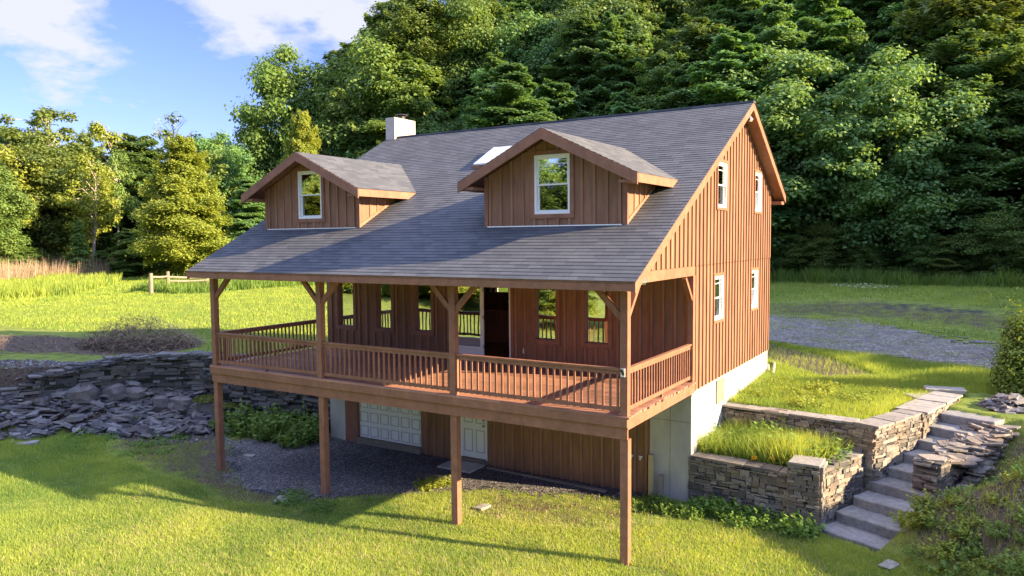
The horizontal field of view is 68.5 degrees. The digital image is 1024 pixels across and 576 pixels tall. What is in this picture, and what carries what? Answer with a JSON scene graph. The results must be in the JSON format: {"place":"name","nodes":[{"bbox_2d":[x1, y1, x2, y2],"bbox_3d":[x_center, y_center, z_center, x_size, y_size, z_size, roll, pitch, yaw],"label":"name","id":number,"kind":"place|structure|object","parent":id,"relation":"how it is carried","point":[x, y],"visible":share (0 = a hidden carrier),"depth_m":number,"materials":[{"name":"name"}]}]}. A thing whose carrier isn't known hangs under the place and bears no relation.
{"place":"outdoors","nodes":[
{"label":"outdoors","id":0,"kind":"place"},
{"bbox_2d":[0,0,450,156],"label":"sky","id":1,"kind":"structure","parent":0,"point":[126,65],"materials":[{"name":"blue"}]},
{"bbox_2d":[0,187,1023,575],"bbox_3d":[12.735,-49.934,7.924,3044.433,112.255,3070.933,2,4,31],"label":"ground","id":2,"kind":"structure","parent":0,"point":[902,305],"depth_m":20.99,"materials":[{"name":"plant"}]},
{"bbox_2d":[0,165,37,267],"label":"maple tree","id":3,"kind":"object","parent":2,"relation":"on","point":[20,201],"visible":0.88,"depth_m":81.61,"materials":[{"name":"green plant"}]},
{"bbox_2d":[0,143,60,239],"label":"ash tree","id":4,"kind":"object","parent":2,"relation":"on","point":[8,157],"visible":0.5,"depth_m":89.93,"materials":[{"name":"green plant"}]},
{"bbox_2d":[0,105,108,250],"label":"ash tree","id":5,"kind":"object","parent":2,"relation":"on","point":[47,116],"visible":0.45,"depth_m":96.69,"materials":[{"name":"green plant"}]},
{"bbox_2d":[6,133,107,264],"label":"maple tree","id":6,"kind":"object","parent":2,"relation":"on","point":[55,231],"visible":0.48,"depth_m":92.27,"materials":[{"name":"green plant"}]},
{"bbox_2d":[0,270,122,298],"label":"weed border","id":7,"kind":"object","parent":2,"relation":"on","point":[59,284],"visible":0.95,"depth_m":65.45,"materials":[{"name":"plant"}]},
{"bbox_2d":[64,219,92,273],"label":"young hemlock","id":8,"kind":"object","parent":2,"relation":"on","point":[78,236],"visible":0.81,"depth_m":86.18,"materials":[{"name":"green plant"}]},
{"bbox_2d":[0,251,167,280],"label":"tall seed grass","id":9,"kind":"structure","parent":2,"relation":"on","point":[24,271],"depth_m":82.15,"materials":[{"name":"plant"}]},
{"bbox_2d":[50,154,123,262],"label":"ash tree","id":10,"kind":"object","parent":2,"relation":"on","point":[95,221],"visible":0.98,"depth_m":90.58,"materials":[{"name":"green plant"}]},
{"bbox_2d":[0,272,195,305],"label":"field grass","id":11,"kind":"structure","parent":2,"relation":"on","point":[110,288],"depth_m":61.79,"materials":[{"name":"plant"}]},
{"bbox_2d":[71,120,138,250],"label":"ash tree","id":12,"kind":"object","parent":2,"relation":"on","point":[97,130],"visible":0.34,"depth_m":105.58,"materials":[{"name":"green plant"}]},
{"bbox_2d":[0,359,231,443],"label":"slope stones","id":13,"kind":"object","parent":2,"relation":"on","point":[39,363],"visible":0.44,"depth_m":26.19,"materials":[{"name":"stone"}]},
{"bbox_2d":[92,150,143,249],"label":"ash tree","id":14,"kind":"object","parent":2,"relation":"on","point":[120,193],"visible":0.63,"depth_m":95.63,"materials":[{"name":"green plant"}]},
{"bbox_2d":[0,381,249,439],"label":"slate rubble","id":15,"kind":"object","parent":2,"relation":"on","point":[169,420],"visible":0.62,"depth_m":25.77,"materials":[{"name":"stone"}]},
{"bbox_2d":[103,228,154,274],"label":"maple tree","id":16,"kind":"object","parent":2,"relation":"on","point":[125,235],"visible":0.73,"depth_m":89.92,"materials":[{"name":"green plant"}]},
{"bbox_2d":[97,132,167,252],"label":"maple tree","id":17,"kind":"object","parent":2,"relation":"on","point":[142,155],"visible":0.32,"depth_m":106.44,"materials":[{"name":"green plant"}]},
{"bbox_2d":[68,312,207,353],"bbox_3d":[-15.565,1.795,31.328,6.622,1.862,5.061,2,4,31],"label":"brush pile","id":18,"kind":"object","parent":2,"relation":"on","point":[178,339],"visible":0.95,"depth_m":30.92,"materials":[{"name":"plant"}]},
{"bbox_2d":[0,357,330,433],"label":"retaining wall","id":19,"kind":"structure","parent":2,"relation":"on","point":[186,375],"depth_m":27.21,"materials":[{"name":"stone"}]},
{"bbox_2d":[24,350,256,377],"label":"slate slabs","id":20,"kind":"structure","parent":19,"relation":"on","point":[109,360],"depth_m":27.17,"materials":[{"name":"stone"}]},
{"bbox_2d":[119,134,233,280],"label":"conifer tree","id":21,"kind":"object","parent":2,"relation":"on","point":[177,191],"visible":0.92,"depth_m":82.18,"materials":[{"name":"green plant"}]},
{"bbox_2d":[129,275,326,293],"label":"tall grass","id":22,"kind":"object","parent":2,"relation":"on","point":[190,287],"visible":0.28,"depth_m":65.04,"materials":[{"name":"green plant"}]},
{"bbox_2d":[193,129,263,237],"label":"maple tree","id":23,"kind":"object","parent":2,"relation":"on","point":[237,164],"visible":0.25,"depth_m":98.73,"materials":[{"name":"green plant"}]},
{"bbox_2d":[214,177,264,250],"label":"conifer tree","id":24,"kind":"object","parent":2,"relation":"on","point":[243,221],"visible":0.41,"depth_m":88.14,"materials":[{"name":"green plant"}]},
{"bbox_2d":[0,286,507,356],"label":"field grass","id":25,"kind":"structure","parent":2,"relation":"on","point":[106,304],"depth_m":46.09,"materials":[{"name":"plant"}]},
{"bbox_2d":[207,398,329,448],"bbox_3d":[-8.156,4.476,26.078,4.922,1.153,2.950,2,4,31],"label":"weed patch","id":26,"kind":"object","parent":2,"relation":"on","point":[291,428],"visible":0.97,"depth_m":25.29,"materials":[{"name":"green plant"}]},
{"bbox_2d":[224,42,331,195],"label":"maple tree","id":27,"kind":"object","parent":2,"relation":"on","point":[258,140],"visible":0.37,"depth_m":109.91,"materials":[{"name":"green plant"}]},
{"bbox_2d":[278,108,322,163],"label":"maple tree","id":28,"kind":"object","parent":2,"relation":"on","point":[304,134],"visible":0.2,"depth_m":92.81,"materials":[{"name":"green plant"}]},
{"bbox_2d":[273,487,337,515],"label":"weed patch","id":29,"kind":"object","parent":2,"relation":"on","point":[291,493],"visible":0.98,"depth_m":18.88,"materials":[{"name":"green plant"}]},
{"bbox_2d":[310,79,379,158],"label":"ash tree","id":30,"kind":"object","parent":2,"relation":"on","point":[340,92],"visible":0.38,"depth_m":107.24,"materials":[{"name":"green plant"}]},
{"bbox_2d":[345,0,401,117],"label":"maple tree","id":31,"kind":"object","parent":2,"relation":"on","point":[370,20],"visible":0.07,"depth_m":114.36,"materials":[{"name":"green plant"}]},
{"bbox_2d":[308,28,450,158],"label":"maple tree","id":32,"kind":"object","parent":2,"relation":"on","point":[372,58],"visible":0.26,"depth_m":106.31,"materials":[{"name":"green plant"}]},
{"bbox_2d":[353,51,465,158],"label":"maple tree","id":33,"kind":"object","parent":2,"relation":"on","point":[418,66],"visible":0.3,"depth_m":104.93,"materials":[{"name":"green plant"}]},
{"bbox_2d":[367,0,462,128],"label":"maple tree","id":34,"kind":"object","parent":2,"relation":"on","point":[410,19],"visible":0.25,"depth_m":109.53,"materials":[{"name":"green plant"}]},
{"bbox_2d":[205,436,644,501],"bbox_3d":[-3.552,5.317,21.139,14.500,0.090,6.300,2,4,31],"label":"gravel pad","id":35,"kind":"object","parent":2,"relation":"on","point":[266,479],"visible":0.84,"depth_m":21.32,"materials":[{"name":"gravel"}]},
{"bbox_2d":[407,0,512,110],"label":"maple tree","id":36,"kind":"object","parent":2,"relation":"on","point":[465,16],"visible":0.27,"depth_m":109.80,"materials":[{"name":"green plant"}]},
{"bbox_2d":[0,483,940,575],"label":"lawn clover","id":37,"kind":"object","parent":2,"relation":"on","point":[430,553],"visible":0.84,"depth_m":16.18,"materials":[{"name":"green plant"}]},
{"bbox_2d":[462,52,507,129],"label":"tree","id":38,"kind":"object","parent":2,"relation":"on","point":[491,60],"visible":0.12,"depth_m":98.92,"materials":[{"name":"green plant"}]},
{"bbox_2d":[186,100,786,566],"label":"house","id":39,"kind":"structure","parent":2,"relation":"on","point":[600,342],"depth_m":19.77,"materials":[{"name":"brown wood"}]},
{"bbox_2d":[335,283,356,329],"bbox_3d":[-5.404,0.415,24.590,0.900,1.880,0.136,2,4,31],"label":"window","id":40,"kind":"structure","parent":39,"relation":"in","point":[345,293],"depth_m":24.67,"materials":[{"name":"clear glass"}]},
{"bbox_2d":[373,284,394,332],"bbox_3d":[-4.014,0.459,23.740,0.840,1.880,0.136,2,4,31],"label":"window","id":41,"kind":"structure","parent":39,"relation":"in","point":[383,294],"depth_m":23.82,"materials":[{"name":"clear glass"}]},
{"bbox_2d":[359,402,420,446],"bbox_3d":[-3.887,3.987,23.948,2.570,1.830,0.070,2,4,31],"label":"garage door","id":42,"kind":"structure","parent":39,"relation":"in","point":[392,424],"depth_m":23.93,"materials":[{"name":"white paint"}]},
{"bbox_2d":[410,285,434,335],"bbox_3d":[-2.700,0.500,22.937,0.880,1.880,0.136,2,4,31],"label":"window","id":43,"kind":"structure","parent":39,"relation":"in","point":[422,296],"depth_m":23.02,"materials":[{"name":"clear glass"}]},
{"bbox_2d":[461,417,488,464],"bbox_3d":[-1.134,4.097,22.203,1.050,2.070,0.180,2,4,31],"label":"basement door","id":44,"kind":"structure","parent":39,"relation":"in","point":[473,431],"depth_m":22.24,"materials":[{"name":"white paint"}]},
{"bbox_2d":[446,286,514,357],"bbox_3d":[-0.910,0.860,21.876,2.340,2.570,0.155,2,4,31],"label":"french door","id":45,"kind":"structure","parent":39,"relation":"in","point":[471,316],"depth_m":22.00,"materials":[{"name":"white paint"}]},
{"bbox_2d":[531,289,559,345],"bbox_3d":[0.942,0.614,20.711,0.900,1.880,0.136,2,4,31],"label":"window","id":46,"kind":"structure","parent":39,"relation":"in","point":[545,303],"depth_m":20.78,"materials":[{"name":"clear glass"}]},
{"bbox_2d":[580,290,611,348],"bbox_3d":[2.251,0.655,19.911,0.910,1.880,0.136,2,4,31],"label":"window","id":47,"kind":"structure","parent":39,"relation":"in","point":[595,316],"depth_m":20.00,"materials":[{"name":"clear glass"}]},
{"bbox_2d":[460,61,562,127],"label":"conifer tree","id":48,"kind":"object","parent":2,"relation":"on","point":[512,84],"visible":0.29,"depth_m":84.87,"materials":[{"name":"green plant"}]},
{"bbox_2d":[0,367,1023,575],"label":"lawn grass","id":49,"kind":"structure","parent":2,"relation":"on","point":[84,472],"depth_m":16.85,"materials":[{"name":"plant"}]},
{"bbox_2d":[473,7,562,92],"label":"maple tree","id":50,"kind":"object","parent":2,"relation":"on","point":[546,28],"visible":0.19,"depth_m":108.50,"materials":[{"name":"green plant"}]},
{"bbox_2d":[532,78,584,122],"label":"conifer tree","id":51,"kind":"object","parent":2,"relation":"on","point":[564,103],"visible":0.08,"depth_m":88.27,"materials":[{"name":"green plant"}]},
{"bbox_2d":[539,13,608,117],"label":"beech tree","id":52,"kind":"object","parent":2,"relation":"on","point":[573,65],"visible":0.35,"depth_m":98.73,"materials":[{"name":"green plant"}]},
{"bbox_2d":[524,0,663,116],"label":"maple tree","id":53,"kind":"object","parent":2,"relation":"on","point":[605,4],"visible":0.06,"depth_m":101.86,"materials":[{"name":"green plant"}]},
{"bbox_2d":[575,11,636,117],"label":"conifer tree","id":54,"kind":"object","parent":2,"relation":"on","point":[608,47],"visible":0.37,"depth_m":96.12,"materials":[{"name":"green plant"}]},
{"bbox_2d":[585,10,652,115],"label":"beech tree","id":55,"kind":"object","parent":2,"relation":"on","point":[625,47],"visible":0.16,"depth_m":97.67,"materials":[{"name":"green plant"}]},
{"bbox_2d":[247,280,1023,343],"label":"verge grass","id":56,"kind":"structure","parent":2,"relation":"on","point":[931,288],"depth_m":52.40,"materials":[{"name":"plant"}]},
{"bbox_2d":[619,492,703,521],"bbox_3d":[3.758,5.268,18.402,2.039,0.372,1.367,2,4,31],"label":"weed patch","id":57,"kind":"object","parent":2,"relation":"on","point":[657,502],"visible":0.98,"depth_m":18.14,"materials":[{"name":"green plant"}]},
{"bbox_2d":[625,49,704,110],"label":"maple tree","id":58,"kind":"object","parent":2,"relation":"on","point":[665,63],"visible":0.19,"depth_m":87.52,"materials":[{"name":"green plant"}]},
{"bbox_2d":[639,62,708,111],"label":"conifer tree","id":59,"kind":"object","parent":2,"relation":"on","point":[677,88],"visible":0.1,"depth_m":78.16,"materials":[{"name":"green plant"}]},
{"bbox_2d":[634,13,734,102],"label":"maple tree","id":60,"kind":"object","parent":2,"relation":"on","point":[695,35],"visible":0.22,"depth_m":89.72,"materials":[{"name":"green plant"}]},
{"bbox_2d":[706,0,767,46],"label":"beech tree","id":61,"kind":"object","parent":2,"relation":"on","point":[726,14],"visible":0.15,"depth_m":98.27,"materials":[{"name":"green plant"}]},
{"bbox_2d":[688,451,787,521],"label":"planter wall","id":62,"kind":"structure","parent":2,"relation":"on","point":[746,482],"depth_m":18.03,"materials":[{"name":"stone"}]},
{"bbox_2d":[677,26,830,269],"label":"spruce tree","id":63,"kind":"object","parent":2,"relation":"on","point":[738,55],"visible":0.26,"depth_m":73.11,"materials":[{"name":"green plant"}]},
{"bbox_2d":[682,493,826,541],"bbox_3d":[5.572,5.261,17.566,3.413,0.505,1.432,2,4,31],"label":"weed patch","id":64,"kind":"object","parent":2,"relation":"on","point":[721,509],"visible":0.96,"depth_m":17.36,"materials":[{"name":"green plant"}]},
{"bbox_2d":[695,42,852,248],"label":"maple tree","id":65,"kind":"object","parent":2,"relation":"on","point":[785,96],"visible":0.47,"depth_m":69.96,"materials":[{"name":"green plant"}]},
{"bbox_2d":[697,412,859,466],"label":"planter grass","id":66,"kind":"structure","parent":2,"relation":"on","point":[741,449],"depth_m":18.49,"materials":[{"name":"plant"}]},
{"bbox_2d":[708,413,852,469],"bbox_3d":[6.735,3.797,19.114,3.718,0.959,2.509,3,5,43],"label":"weed patch","id":67,"kind":"object","parent":2,"relation":"on","point":[843,454],"visible":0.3,"depth_m":18.81,"materials":[{"name":"green plant"}]},
{"bbox_2d":[744,0,834,210],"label":"spruce tree","id":68,"kind":"object","parent":2,"relation":"on","point":[772,27],"visible":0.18,"depth_m":78.65,"materials":[{"name":"green plant"}]},
{"bbox_2d":[722,402,859,450],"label":"wall","id":69,"kind":"structure","parent":2,"relation":"on","point":[823,423],"depth_m":19.68,"materials":[{"name":"stone"}]},
{"bbox_2d":[770,208,814,271],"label":"bush","id":70,"kind":"object","parent":2,"relation":"on","point":[780,259],"visible":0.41,"depth_m":70.59,"materials":[{"name":"green plant"}]},
{"bbox_2d":[786,454,827,532],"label":"stone pillar","id":71,"kind":"structure","parent":2,"relation":"on","point":[806,484],"depth_m":17.07,"materials":[{"name":"stone"}]},
{"bbox_2d":[737,374,896,408],"bbox_3d":[8.963,2.983,22.240,4.524,0.472,3.642,-4,5,-42],"label":"weed patch","id":72,"kind":"object","parent":2,"relation":"on","point":[818,392],"visible":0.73,"depth_m":21.84,"materials":[{"name":"green plant"}]},
{"bbox_2d":[783,219,855,274],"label":"bush","id":73,"kind":"object","parent":2,"relation":"on","point":[822,254],"visible":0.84,"depth_m":69.45,"materials":[{"name":"green plant"}]},
{"bbox_2d":[782,0,866,131],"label":"beech tree","id":74,"kind":"object","parent":2,"relation":"on","point":[814,27],"visible":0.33,"depth_m":82.16,"materials":[{"name":"green plant"}]},
{"bbox_2d":[820,450,863,523],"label":"stair wall","id":75,"kind":"structure","parent":2,"relation":"on","point":[844,485],"depth_m":17.73,"materials":[{"name":"stone"}]},
{"bbox_2d":[813,27,887,120],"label":"maple tree","id":76,"kind":"object","parent":2,"relation":"on","point":[858,36],"visible":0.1,"depth_m":84.15,"materials":[{"name":"green plant"}]},
{"bbox_2d":[822,521,889,551],"bbox_3d":[7.794,5.588,16.787,1.055,0.264,1.544,-3,5,-35],"label":"stone step","id":77,"kind":"object","parent":2,"relation":"on","point":[864,538],"visible":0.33,"depth_m":16.63,"materials":[{"name":"stone"}]},
{"bbox_2d":[836,505,902,539],"bbox_3d":[8.351,5.323,17.159,1.059,0.256,1.551,-3,5,-35],"label":"stone step","id":78,"kind":"object","parent":77,"relation":"on","point":[885,526],"visible":0.68,"depth_m":16.99,"materials":[{"name":"stone"}]},
{"bbox_2d":[853,490,920,517],"bbox_3d":[8.905,5.059,17.529,1.061,0.265,1.537,-3,5,-35],"label":"stone step","id":79,"kind":"object","parent":78,"relation":"on","point":[876,502],"visible":0.59,"depth_m":17.43,"materials":[{"name":"stone"}]},
{"bbox_2d":[869,477,934,502],"bbox_3d":[9.467,4.795,17.907,1.057,0.261,1.544,-3,5,-34],"label":"stone step","id":80,"kind":"object","parent":79,"relation":"on","point":[895,487],"visible":0.54,"depth_m":17.81,"materials":[{"name":"stone"}]},
{"bbox_2d":[832,0,888,86],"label":"beech tree","id":81,"kind":"object","parent":2,"relation":"on","point":[856,8],"visible":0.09,"depth_m":89.35,"materials":[{"name":"green plant"}]},
{"bbox_2d":[839,242,885,274],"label":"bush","id":82,"kind":"object","parent":2,"relation":"on","point":[873,255],"visible":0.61,"depth_m":68.21,"materials":[{"name":"green plant"}]},
{"bbox_2d":[857,0,928,85],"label":"beech tree","id":83,"kind":"object","parent":2,"relation":"on","point":[887,10],"visible":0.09,"depth_m":84.76,"materials":[{"name":"green plant"}]},
{"bbox_2d":[770,264,1023,287],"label":"edge weeds","id":84,"kind":"object","parent":2,"relation":"on","point":[901,276],"visible":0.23,"depth_m":64.39,"materials":[{"name":"green plant"}]},
{"bbox_2d":[888,462,912,481],"bbox_3d":[9.983,4.527,18.328,1.054,0.263,1.375,-3,5,-35],"label":"stone step","id":85,"kind":"object","parent":2,"relation":"on","point":[903,471],"visible":0.3,"depth_m":18.33,"materials":[{"name":"stone"}]},
{"bbox_2d":[903,449,932,463],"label":"stone step","id":86,"kind":"object","parent":85,"relation":"on","point":[909,456],"visible":0.19,"depth_m":18.80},
{"bbox_2d":[917,435,950,451],"bbox_3d":[11.084,3.998,19.082,1.060,0.253,1.367,-3,5,-35],"label":"stone step","id":87,"kind":"object","parent":86,"relation":"on","point":[927,443],"visible":0.27,"depth_m":19.11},
{"bbox_2d":[930,422,977,438],"bbox_3d":[11.634,3.733,19.461,1.062,0.254,1.387,-3,5,-35],"label":"stone step","id":88,"kind":"object","parent":87,"relation":"on","point":[944,430],"visible":0.46,"depth_m":19.39,"materials":[{"name":"stone"}]},
{"bbox_2d":[940,410,1004,424],"bbox_3d":[12.200,3.469,19.829,1.051,0.254,1.399,-3,5,-35],"label":"stone step","id":89,"kind":"object","parent":88,"relation":"on","point":[955,417],"visible":0.69,"depth_m":19.65,"materials":[{"name":"stone"}]},
{"bbox_2d":[808,43,999,265],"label":"maple tree","id":90,"kind":"object","parent":2,"relation":"on","point":[896,218],"visible":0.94,"depth_m":65.81,"materials":[{"name":"green plant"}]},
{"bbox_2d":[852,391,962,490],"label":"stair wall","id":91,"kind":"structure","parent":2,"relation":"on","point":[885,441],"depth_m":18.66,"materials":[{"name":"stone"}]},
{"bbox_2d":[889,488,954,530],"bbox_3d":[8.723,4.804,15.989,1.301,1.036,1.832,2,4,31],"label":"weed patch","id":92,"kind":"object","parent":2,"relation":"on","point":[910,518],"visible":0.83,"depth_m":15.63,"materials":[{"name":"green plant"}]},
{"bbox_2d":[895,232,957,278],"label":"bush","id":93,"kind":"object","parent":2,"relation":"on","point":[915,255],"visible":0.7,"depth_m":65.08,"materials":[{"name":"green plant"}]},
{"bbox_2d":[892,486,983,558],"bbox_3d":[8.861,4.755,15.636,1.840,1.189,2.451,2,4,31],"label":"weed patch","id":94,"kind":"object","parent":2,"relation":"on","point":[947,494],"visible":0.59,"depth_m":15.11,"materials":[{"name":"green plant"}]},
{"bbox_2d":[862,0,1023,193],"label":"maple tree","id":95,"kind":"object","parent":2,"relation":"on","point":[934,14],"visible":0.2,"depth_m":70.79,"materials":[{"name":"green plant"}]},
{"bbox_2d":[917,235,971,277],"bbox_3d":[37.519,-2.385,65.421,4.669,4.371,4.639,1,4,23],"label":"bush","id":96,"kind":"object","parent":2,"relation":"on","point":[956,267],"visible":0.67,"depth_m":64.47,"materials":[{"name":"green plant"}]},
{"bbox_2d":[866,9,1023,248],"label":"maple tree","id":97,"kind":"object","parent":2,"relation":"on","point":[995,70],"visible":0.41,"depth_m":67.31,"materials":[{"name":"green plant"}]},
{"bbox_2d":[917,491,988,559],"bbox_3d":[8.850,4.782,15.385,1.591,1.185,2.740,2,4,31],"label":"weed patch","id":98,"kind":"object","parent":2,"relation":"on","point":[941,554],"visible":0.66,"depth_m":14.66,"materials":[{"name":"green plant"}]},
{"bbox_2d":[892,435,1023,575],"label":"plants","id":99,"kind":"object","parent":2,"relation":"on","point":[1022,447],"visible":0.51,"depth_m":14.96,"materials":[{"name":"plant"}]},
{"bbox_2d":[894,433,1023,575],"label":"bank grass","id":100,"kind":"structure","parent":2,"relation":"on","point":[980,488],"depth_m":15.03,"materials":[{"name":"plant"}]},
{"bbox_2d":[912,422,1020,500],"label":"rubble wall","id":101,"kind":"structure","parent":2,"relation":"on","point":[959,459],"depth_m":17.61,"materials":[{"name":"stone"}]},
{"bbox_2d":[918,32,1023,259],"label":"spruce tree","id":102,"kind":"object","parent":2,"relation":"on","point":[957,161],"visible":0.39,"depth_m":66.56,"materials":[{"name":"green plant"}]},
{"bbox_2d":[925,501,1023,575],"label":"weed patch","id":103,"kind":"object","parent":2,"relation":"on","point":[1016,570],"visible":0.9,"depth_m":14.06,"materials":[{"name":"green plant"}]},
{"bbox_2d":[948,211,1023,278],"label":"bush","id":104,"kind":"object","parent":2,"relation":"on","point":[998,244],"visible":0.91,"depth_m":62.52,"materials":[{"name":"green plant"}]},
{"bbox_2d":[975,393,1023,413],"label":"stone pile","id":105,"kind":"object","parent":2,"relation":"on","point":[1012,403],"visible":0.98,"depth_m":20.11,"materials":[{"name":"stone"}]},
{"bbox_2d":[982,287,1023,396],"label":"round bush","id":106,"kind":"object","parent":2,"relation":"on","point":[1008,375],"visible":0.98,"depth_m":21.62,"materials":[{"name":"green plant"}]},
{"bbox_2d":[715,314,1003,374],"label":"gravel driveway","id":107,"kind":"structure","parent":0,"point":[892,348],"depth_m":31.16,"materials":[{"name":"gravel"}]},
{"bbox_2d":[769,315,1001,367],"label":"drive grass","id":108,"kind":"structure","parent":107,"relation":"on","point":[983,345],"depth_m":31.93,"materials":[{"name":"plant"}]},
{"bbox_2d":[727,339,1013,419],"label":"yard grass","id":109,"kind":"structure","parent":0,"point":[888,370],"depth_m":23.49,"materials":[{"name":"plant"}]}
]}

